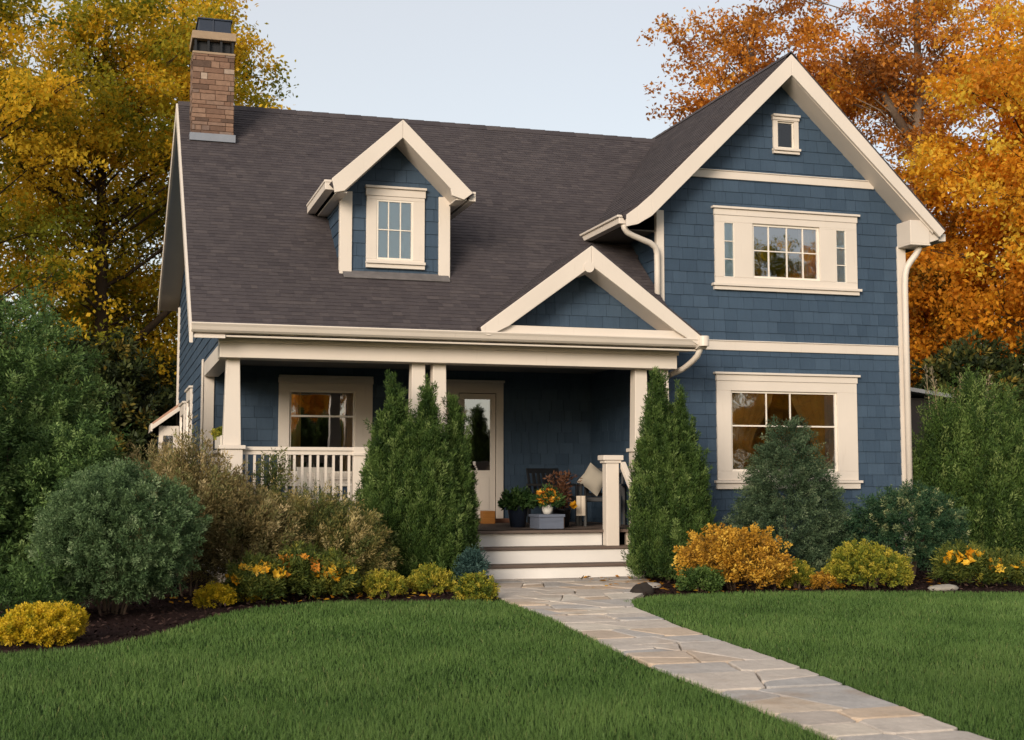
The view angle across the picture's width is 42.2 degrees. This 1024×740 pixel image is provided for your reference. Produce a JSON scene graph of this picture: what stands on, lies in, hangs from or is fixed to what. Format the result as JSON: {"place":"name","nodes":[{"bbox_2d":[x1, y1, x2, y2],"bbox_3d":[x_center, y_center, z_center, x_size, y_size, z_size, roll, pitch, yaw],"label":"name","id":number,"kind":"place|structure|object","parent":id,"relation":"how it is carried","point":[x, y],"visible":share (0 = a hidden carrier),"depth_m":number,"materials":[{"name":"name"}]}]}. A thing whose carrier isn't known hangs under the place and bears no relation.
{"place":"outdoors","nodes":[
{"label":"outdoors","id":0,"kind":"place"},
{"bbox_2d":[296,467,351,504],"bbox_3d":[-2.738,1.854,19.303,0.660,0.880,0.673,3,-6,-34],"label":"porch chair","id":1,"kind":"object","parent":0,"point":[313,470],"visible":0.27,"depth_m":19.51,"materials":[{"name":"white wood"}]},
{"bbox_2d":[305,493,346,497],"bbox_3d":[-2.695,1.823,19.242,0.480,0.068,0.460,3,-6,-34],"label":"cushion","id":2,"kind":"object","parent":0,"point":[331,495],"visible":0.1,"depth_m":19.11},
{"bbox_2d":[0,589,1023,739],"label":"lawn","id":3,"kind":"structure","parent":0,"point":[412,698],"depth_m":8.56,"materials":[{"name":"plant"}]},
{"bbox_2d":[0,0,1023,364],"label":"sky","id":4,"kind":"structure","parent":0,"point":[576,66],"materials":[{"name":"white"}]},
{"bbox_2d":[543,581,775,717],"bbox_3d":[1.623,2.210,10.427,2.345,0.001,15.448,1,-5,-8],"label":"path bedding","id":5,"kind":"object","parent":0,"point":[678,644],"visible":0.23,"depth_m":10.68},
{"bbox_2d":[475,576,991,739],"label":"path","id":6,"kind":"structure","parent":0,"point":[608,615],"depth_m":9.44,"materials":[{"name":"grey stone"}]},
{"bbox_2d":[911,387,953,460],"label":"garden shed","id":7,"kind":"structure","parent":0,"point":[918,396],"depth_m":27.86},
{"label":"ground","id":8,"kind":"structure","parent":0,"visible":0},
{"bbox_2d":[0,326,68,492],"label":"dark evergreen","id":9,"kind":"object","parent":8,"relation":"on","point":[7,348],"visible":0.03,"depth_m":27.34,"materials":[{"name":"green plant"}]},
{"bbox_2d":[0,39,92,347],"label":"broadleaf tree","id":10,"kind":"object","parent":8,"relation":"on","point":[23,59],"visible":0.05,"depth_m":40.81,"materials":[{"name":"yellow plant"}]},
{"bbox_2d":[0,0,133,359],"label":"broadleaf tree","id":11,"kind":"object","parent":8,"relation":"on","point":[29,96],"visible":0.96,"depth_m":28.66,"materials":[{"name":"yellow plant"}]},
{"bbox_2d":[6,167,179,393],"bbox_3d":[-10.589,-0.599,34.844,7.431,9.643,6.403,1,-5,-17],"label":"broadleaf tree","id":12,"kind":"object","parent":8,"relation":"on","point":[165,333],"visible":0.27,"depth_m":33.81,"materials":[{"name":"yellow plant"}]},
{"bbox_2d":[33,326,175,468],"bbox_3d":[-9.105,1.407,29.220,4.435,5.024,4.255,1,-5,-17],"label":"dark evergreen","id":13,"kind":"object","parent":8,"relation":"on","point":[134,379],"visible":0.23,"depth_m":28.81,"materials":[{"name":"green plant"}]},
{"bbox_2d":[111,348,176,417],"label":"dark evergreen","id":14,"kind":"object","parent":8,"relation":"on","point":[171,379],"visible":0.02,"depth_m":33.21,"materials":[{"name":"green plant"}]},
{"bbox_2d":[0,0,290,357],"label":"broadleaf tree","id":15,"kind":"object","parent":8,"relation":"on","point":[128,13],"visible":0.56,"depth_m":32.42,"materials":[{"name":"yellow plant"}]},
{"bbox_2d":[77,0,298,344],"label":"broadleaf tree","id":16,"kind":"object","parent":8,"relation":"on","point":[243,49],"visible":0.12,"depth_m":37.38,"materials":[{"name":"yellow plant"}]},
{"bbox_2d":[0,558,1023,654],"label":"mulch bed","id":17,"kind":"object","parent":8,"relation":"on","point":[110,619],"visible":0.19,"depth_m":14.45,"materials":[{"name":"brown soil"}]},
{"bbox_2d":[0,398,38,595],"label":"juniper","id":18,"kind":"object","parent":17,"relation":"on","point":[9,546],"visible":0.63,"depth_m":14.91,"materials":[{"name":"green plant"}]},
{"bbox_2d":[0,549,87,617],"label":"fern clump","id":19,"kind":"object","parent":17,"relation":"on","point":[38,586],"visible":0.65,"depth_m":12.27,"materials":[{"name":"green plant"}]},
{"bbox_2d":[0,600,89,646],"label":"yellow mound","id":20,"kind":"object","parent":17,"relation":"on","point":[44,623],"visible":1,"depth_m":10.78,"materials":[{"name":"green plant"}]},
{"bbox_2d":[0,412,133,593],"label":"juniper","id":21,"kind":"object","parent":17,"relation":"on","point":[29,472],"visible":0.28,"depth_m":15.38,"materials":[{"name":"green plant"}]},
{"bbox_2d":[0,284,143,576],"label":"juniper","id":22,"kind":"object","parent":17,"relation":"on","point":[35,335],"visible":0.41,"depth_m":16.47,"materials":[{"name":"green plant"}]},
{"bbox_2d":[25,456,212,614],"bbox_3d":[-3.926,1.664,13.288,1.838,1.620,1.736,1,-5,-17],"label":"round shrub","id":23,"kind":"object","parent":17,"relation":"on","point":[75,515],"visible":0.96,"depth_m":12.92,"materials":[{"name":"green plant"}]},
{"bbox_2d":[114,434,205,574],"bbox_3d":[-4.700,1.783,16.954,1.651,1.991,1.495,1,-5,-17],"label":"bronze shrub","id":24,"kind":"object","parent":17,"relation":"on","point":[152,462],"visible":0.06,"depth_m":17.01,"materials":[{"name":"brown plant"}]},
{"bbox_2d":[133,414,260,596],"bbox_3d":[-3.649,1.557,15.495,1.774,2.196,1.704,1,-5,-17],"label":"bronze shrub","id":25,"kind":"object","parent":17,"relation":"on","point":[184,470],"visible":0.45,"depth_m":15.23,"materials":[{"name":"brown plant"}]},
{"bbox_2d":[191,580,236,608],"bbox_3d":[-3.161,2.395,14.097,0.484,0.299,0.502,1,-5,-17],"label":"golden mound","id":26,"kind":"object","parent":17,"relation":"on","point":[222,593],"visible":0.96,"depth_m":14.01,"materials":[{"name":"yellow plant"}]},
{"bbox_2d":[178,472,315,585],"bbox_3d":[-3.186,1.905,15.384,1.841,1.485,1.656,1,-5,-17],"label":"bronze shrub","id":27,"kind":"object","parent":17,"relation":"on","point":[260,511],"visible":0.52,"depth_m":15.11,"materials":[{"name":"brown plant"}]},
{"bbox_2d":[236,585,260,602],"bbox_3d":[-2.936,2.452,14.582,0.350,0.266,0.352,1,-5,-17],"label":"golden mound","id":28,"kind":"object","parent":17,"relation":"on","point":[245,600],"visible":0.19,"depth_m":14.53,"materials":[{"name":"green plant"}]},
{"bbox_2d":[221,550,296,603],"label":"lily clump","id":29,"kind":"object","parent":17,"relation":"on","point":[259,574],"visible":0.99,"depth_m":14.26,"materials":[{"name":"green plant"}]},
{"bbox_2d":[250,446,299,553],"bbox_3d":[-3.014,1.842,16.487,0.925,1.788,0.976,1,-5,-17],"label":"slender shrub","id":30,"kind":"object","parent":17,"relation":"on","point":[274,474],"visible":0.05,"depth_m":16.48,"materials":[{"name":"green plant"}]},
{"bbox_2d":[269,538,331,597],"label":"lily clump","id":31,"kind":"object","parent":17,"relation":"on","point":[301,563],"visible":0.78,"depth_m":14.64,"materials":[{"name":"green plant"}]},
{"bbox_2d":[228,477,399,596],"bbox_3d":[-2.490,2.037,16.131,2.284,1.492,1.772,1,-5,-17],"label":"olive shrub","id":32,"kind":"object","parent":17,"relation":"on","point":[314,511],"visible":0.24,"depth_m":15.87,"materials":[{"name":"green plant"}]},
{"bbox_2d":[298,546,360,598],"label":"lily clump","id":33,"kind":"object","parent":17,"relation":"on","point":[338,572],"visible":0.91,"depth_m":14.73,"materials":[{"name":"green plant"}]},
{"bbox_2d":[324,571,364,594],"bbox_3d":[-1.986,2.472,15.557,0.584,0.385,0.600,1,-5,-17],"label":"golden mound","id":34,"kind":"object","parent":17,"relation":"on","point":[358,589],"visible":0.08,"depth_m":15.51,"materials":[{"name":"green plant"}]},
{"bbox_2d":[303,500,403,591],"bbox_3d":[-1.964,2.152,16.029,1.397,1.179,1.405,1,-5,-17],"label":"olive shrub","id":35,"kind":"object","parent":17,"relation":"on","point":[363,545],"visible":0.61,"depth_m":15.78,"materials":[{"name":"green plant"}]},
{"bbox_2d":[361,568,410,598],"bbox_3d":[-1.449,2.453,15.199,0.611,0.369,0.576,1,-5,-17],"label":"golden mound","id":36,"kind":"object","parent":17,"relation":"on","point":[376,581],"visible":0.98,"depth_m":15.08,"materials":[{"name":"yellow plant"}]},
{"bbox_2d":[352,369,431,578],"bbox_3d":[-1.502,1.368,16.943,1.230,2.806,1.198,1,-5,-17],"label":"arborvitae","id":37,"kind":"object","parent":17,"relation":"on","point":[385,465],"visible":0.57,"depth_m":16.70,"materials":[{"name":"green plant"}]},
{"bbox_2d":[408,561,456,594],"bbox_3d":[-0.929,2.468,15.653,0.637,0.411,0.669,1,-5,-17],"label":"golden mound","id":38,"kind":"object","parent":17,"relation":"on","point":[437,577],"visible":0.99,"depth_m":15.52,"materials":[{"name":"yellow plant"}]},
{"bbox_2d":[396,374,471,579],"bbox_3d":[-1.020,1.393,16.874,1.047,2.744,1.026,1,-5,-17],"label":"arborvitae","id":39,"kind":"object","parent":17,"relation":"on","point":[442,515],"visible":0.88,"depth_m":16.61,"materials":[{"name":"green plant"}]},
{"bbox_2d":[441,391,481,584],"bbox_3d":[-0.742,1.511,17.111,0.766,2.548,0.894,1,-5,-17],"label":"arborvitae","id":40,"kind":"object","parent":17,"relation":"on","point":[460,443],"visible":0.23,"depth_m":17.09,"materials":[{"name":"green plant"}]},
{"bbox_2d":[451,544,491,581],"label":"green shrub","id":41,"kind":"object","parent":17,"relation":"on","point":[471,560],"visible":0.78,"depth_m":16.43,"materials":[{"name":"green plant"}]},
{"bbox_2d":[452,570,501,600],"bbox_3d":[-0.396,2.427,14.801,0.545,0.392,0.564,1,-5,-17],"label":"golden mound","id":42,"kind":"object","parent":17,"relation":"on","point":[466,586],"visible":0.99,"depth_m":14.66,"materials":[{"name":"yellow plant"}]},
{"bbox_2d":[165,575,1005,603],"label":"fallen leaves","id":43,"kind":"object","parent":17,"relation":"on","point":[341,594],"visible":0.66,"depth_m":15.88,"materials":[{"name":"orange plant"}]},
{"bbox_2d":[630,582,653,594],"bbox_3d":[1.526,2.637,15.620,0.288,0.269,0.247,1,-5,-17],"label":"boulder","id":44,"kind":"object","parent":17,"relation":"on","point":[646,587],"visible":0.56,"depth_m":15.57,"materials":[{"name":"stone"}]},
{"bbox_2d":[647,582,661,587],"bbox_3d":[1.762,2.712,16.609,0.246,0.106,0.161,1,-5,-17],"label":"stone","id":45,"kind":"object","parent":17,"relation":"on","point":[652,584],"visible":0.52,"depth_m":16.56,"materials":[{"name":"grey stone"}]},
{"bbox_2d":[620,366,721,581],"bbox_3d":[2.160,1.371,17.569,1.399,2.902,1.455,1,-5,-17],"label":"arborvitae","id":46,"kind":"object","parent":17,"relation":"on","point":[669,502],"visible":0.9,"depth_m":17.36,"materials":[{"name":"green plant"}]},
{"bbox_2d":[674,563,724,592],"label":"green shrub","id":47,"kind":"object","parent":17,"relation":"on","point":[705,578],"visible":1,"depth_m":15.81,"materials":[{"name":"green plant"}]},
{"bbox_2d":[671,522,797,589],"bbox_3d":[2.800,2.306,16.440,1.576,0.864,1.302,-2,-5,22],"label":"barberry","id":48,"kind":"object","parent":17,"relation":"on","point":[730,550],"visible":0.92,"depth_m":16.08,"materials":[{"name":"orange plant"}]},
{"bbox_2d":[721,414,859,575],"bbox_3d":[3.859,1.752,18.450,1.949,2.289,2.271,-4,-6,41],"label":"dwarf spruce","id":49,"kind":"object","parent":17,"relation":"on","point":[762,488],"visible":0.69,"depth_m":18.04,"materials":[{"name":"green plant"}]},
{"bbox_2d":[775,558,818,587],"bbox_3d":[3.547,2.547,16.547,0.592,0.413,0.561,1,-5,-17],"label":"golden mound","id":50,"kind":"object","parent":17,"relation":"on","point":[804,568],"visible":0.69,"depth_m":16.42,"materials":[{"name":"green plant"}]},
{"bbox_2d":[806,534,841,572],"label":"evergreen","id":51,"kind":"object","parent":17,"relation":"on","point":[821,554],"visible":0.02,"depth_m":18.82,"materials":[{"name":"green plant"}]},
{"bbox_2d":[807,570,844,589],"bbox_3d":[3.865,2.599,16.372,0.484,0.267,0.433,1,-5,-17],"label":"golden mound","id":52,"kind":"object","parent":17,"relation":"on","point":[824,579],"visible":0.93,"depth_m":16.29,"materials":[{"name":"orange plant"}]},
{"bbox_2d":[821,538,915,588],"bbox_3d":[4.399,2.407,16.415,1.135,0.658,1.100,-1,-5,13],"label":"golden shrub","id":53,"kind":"object","parent":17,"relation":"on","point":[880,562],"visible":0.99,"depth_m":16.18,"materials":[{"name":"yellow plant"}]},
{"bbox_2d":[833,479,971,579],"bbox_3d":[5.334,2.160,17.994,1.738,1.408,1.804,-3,-6,36],"label":"yew","id":54,"kind":"object","parent":17,"relation":"on","point":[888,521],"visible":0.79,"depth_m":17.57,"materials":[{"name":"green plant"}]},
{"bbox_2d":[928,584,958,590],"bbox_3d":[5.248,2.659,16.163,0.403,0.097,0.234,1,-5,-17],"label":"stone","id":55,"kind":"object","parent":17,"relation":"on","point":[943,587],"visible":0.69,"depth_m":16.09,"materials":[{"name":"beige stone"}]},
{"bbox_2d":[923,364,993,418],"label":"plume grass","id":56,"kind":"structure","parent":17,"relation":"on","point":[926,371],"depth_m":22.89,"materials":[{"name":"plant"}]},
{"bbox_2d":[925,538,998,584],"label":"lily clump","id":57,"kind":"object","parent":17,"relation":"on","point":[955,563],"visible":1,"depth_m":16.59,"materials":[{"name":"green plant"}]},
{"bbox_2d":[912,365,1023,563],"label":"cypress","id":58,"kind":"object","parent":17,"relation":"on","point":[971,453],"visible":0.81,"depth_m":20.55,"materials":[{"name":"green plant"}]},
{"bbox_2d":[975,546,1023,585],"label":"lily clump","id":59,"kind":"object","parent":17,"relation":"on","point":[1011,566],"visible":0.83,"depth_m":16.55,"materials":[{"name":"green plant"}]},
{"bbox_2d":[1016,401,1023,552],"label":"cypress","id":60,"kind":"object","parent":17,"relation":"on","point":[1022,430],"visible":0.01,"depth_m":21.22,"materials":[{"name":"green plant"}]},
{"bbox_2d":[148,17,945,581],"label":"house","id":61,"kind":"structure","parent":8,"relation":"on","point":[734,263],"depth_m":20.17,"materials":[{"name":"wood"}]},
{"bbox_2d":[178,401,185,455],"bbox_3d":[-6.420,1.633,25.801,0.110,1.975,1.600,1,-5,-17],"label":"window","id":62,"kind":"structure","parent":61,"relation":"in","point":[182,405],"depth_m":25.57,"materials":[{"name":"beige paint"}]},
{"bbox_2d":[185,385,192,463],"bbox_3d":[-5.784,1.235,23.720,0.110,1.825,1.400,1,-5,-17],"label":"window","id":63,"kind":"structure","parent":61,"relation":"in","point":[189,396],"depth_m":23.50,"materials":[{"name":"beige paint"}]},
{"bbox_2d":[210,426,222,448],"bbox_3d":[-3.946,0.915,18.223,0.409,0.318,1.174,1,-5,-17],"label":"window box","id":64,"kind":"object","parent":61,"relation":"attached to","point":[217,431],"visible":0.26,"depth_m":18.05,"materials":[{"name":"plant"}]},
{"bbox_2d":[275,375,373,485],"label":"window","id":65,"kind":"structure","parent":61,"relation":"in","point":[314,410],"depth_m":21.09,"materials":[{"name":"beige paint"}]},
{"bbox_2d":[365,185,426,269],"bbox_3d":[-1.630,-1.990,18.566,0.870,1.155,0.125,1,-5,-17],"label":"window","id":66,"kind":"structure","parent":61,"relation":"in","point":[395,216],"depth_m":18.57,"materials":[{"name":"beige paint"}]},
{"bbox_2d":[459,393,494,517],"bbox_3d":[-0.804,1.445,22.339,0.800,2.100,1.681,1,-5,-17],"label":"door","id":67,"kind":"structure","parent":61,"relation":"in","point":[480,408],"depth_m":22.38,"materials":[{"name":"beige paint"}]},
{"bbox_2d":[480,511,494,523],"bbox_3d":[-0.387,2.346,21.123,0.200,0.200,0.180,1,-5,-17],"label":"wooden box","id":68,"kind":"object","parent":61,"relation":"on","point":[487,517],"visible":1,"depth_m":21.04,"materials":[{"name":"orange wood"}]},
{"bbox_2d":[497,485,534,526],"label":"potted plant","id":69,"kind":"object","parent":61,"relation":"on","point":[514,502],"visible":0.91,"depth_m":19.38,"materials":[{"name":"green plant"}]},
{"bbox_2d":[529,514,564,528],"bbox_3d":[0.498,2.167,18.996,0.410,0.205,0.370,2,-5,-24],"label":"planter box","id":70,"kind":"object","parent":61,"relation":"on","point":[546,521],"visible":1,"depth_m":18.85,"materials":[{"name":"grey wood"}]},
{"bbox_2d":[526,483,565,513],"bbox_3d":[0.498,1.835,18.999,0.586,0.456,0.556,1,-5,-17],"label":"bouquet","id":71,"kind":"object","parent":70,"relation":"on","point":[546,499],"visible":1,"depth_m":18.91,"materials":[{"name":"orange plant"}]},
{"bbox_2d":[526,468,578,523],"bbox_3d":[0.628,2.007,21.151,0.660,0.880,0.673,2,-5,-25],"label":"porch chair","id":72,"kind":"object","parent":61,"relation":"on","point":[538,471],"visible":0.37,"depth_m":21.34,"materials":[{"name":"brown wood"}]},
{"bbox_2d":[542,470,582,526],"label":"potted plant","id":73,"kind":"object","parent":61,"relation":"on","point":[562,489],"visible":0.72,"depth_m":19.64,"materials":[{"name":"orange plant"}]},
{"bbox_2d":[551,496,586,525],"bbox_3d":[0.846,2.127,19.995,0.480,0.450,0.400,1,-5,-17],"label":"side table","id":74,"kind":"object","parent":61,"relation":"on","point":[577,520],"visible":0.31,"depth_m":19.88,"materials":[{"name":"brown wood"}]},
{"bbox_2d":[576,496,584,515],"bbox_3d":[1.031,2.031,19.839,0.140,0.295,0.011,1,-5,-17],"label":"cloth","id":75,"kind":"object","parent":74,"relation":"hanging from","point":[580,507],"visible":0.98,"depth_m":19.84,"materials":[{"name":"beige fabric"}]},
{"bbox_2d":[578,468,625,525],"bbox_3d":[1.403,1.948,20.440,0.660,0.880,0.673,-1,-5,12],"label":"porch chair","id":76,"kind":"object","parent":61,"relation":"on","point":[622,508],"visible":0.45,"depth_m":20.52,"materials":[{"name":"brown wood"}]},
{"bbox_2d":[577,463,602,495],"bbox_3d":[1.253,1.679,20.344,0.380,0.380,0.150,35,-16,5],"label":"pillow","id":77,"kind":"object","parent":76,"relation":"on","point":[592,479],"visible":0.88,"depth_m":20.28,"materials":[{"name":"beige fabric"}]},
{"bbox_2d":[771,113,800,155],"bbox_3d":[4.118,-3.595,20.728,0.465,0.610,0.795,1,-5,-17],"label":"window","id":78,"kind":"structure","parent":61,"relation":"in","point":[781,123],"depth_m":20.44,"materials":[{"name":"beige paint"}]},
{"bbox_2d":[711,205,861,295],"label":"window","id":79,"kind":"structure","parent":61,"relation":"in","point":[756,249],"depth_m":20.40,"materials":[{"name":"beige paint"}]},
{"bbox_2d":[713,371,862,488],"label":"window","id":80,"kind":"structure","parent":61,"relation":"in","point":[745,401],"depth_m":20.17,"materials":[{"name":"beige paint"}]},
{"bbox_2d":[636,0,853,126],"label":"oak tree","id":81,"kind":"object","parent":8,"relation":"on","point":[734,48],"visible":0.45,"depth_m":42.13,"materials":[{"name":"orange plant"}]},
{"bbox_2d":[817,50,959,239],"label":"maple tree","id":82,"kind":"object","parent":8,"relation":"on","point":[874,127],"visible":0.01,"depth_m":46.56,"materials":[{"name":"orange plant"}]},
{"bbox_2d":[769,0,1022,381],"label":"oak tree","id":83,"kind":"object","parent":8,"relation":"on","point":[887,93],"visible":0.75,"depth_m":41.81,"materials":[{"name":"orange plant"}]},
{"bbox_2d":[885,155,1022,386],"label":"maple tree","id":84,"kind":"object","parent":8,"relation":"on","point":[925,338],"visible":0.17,"depth_m":36.57,"materials":[{"name":"orange plant"}]},
{"bbox_2d":[898,1,1023,383],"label":"maple tree","id":85,"kind":"object","parent":8,"relation":"on","point":[997,221],"visible":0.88,"depth_m":33.43,"materials":[{"name":"orange plant"}]},
{"bbox_2d":[910,327,1023,428],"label":"dark evergreen","id":86,"kind":"object","parent":8,"relation":"on","point":[956,359],"visible":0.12,"depth_m":30.92,"materials":[{"name":"green plant"}]},
{"bbox_2d":[911,0,1023,360],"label":"maple tree","id":87,"kind":"object","parent":8,"relation":"on","point":[999,9],"visible":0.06,"depth_m":38.81,"materials":[{"name":"orange plant"}]},
{"bbox_2d":[989,320,1023,412],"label":"dark evergreen","id":88,"kind":"object","parent":8,"relation":"on","point":[1012,357],"visible":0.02,"depth_m":31.95,"materials":[{"name":"green plant"}]}
]}

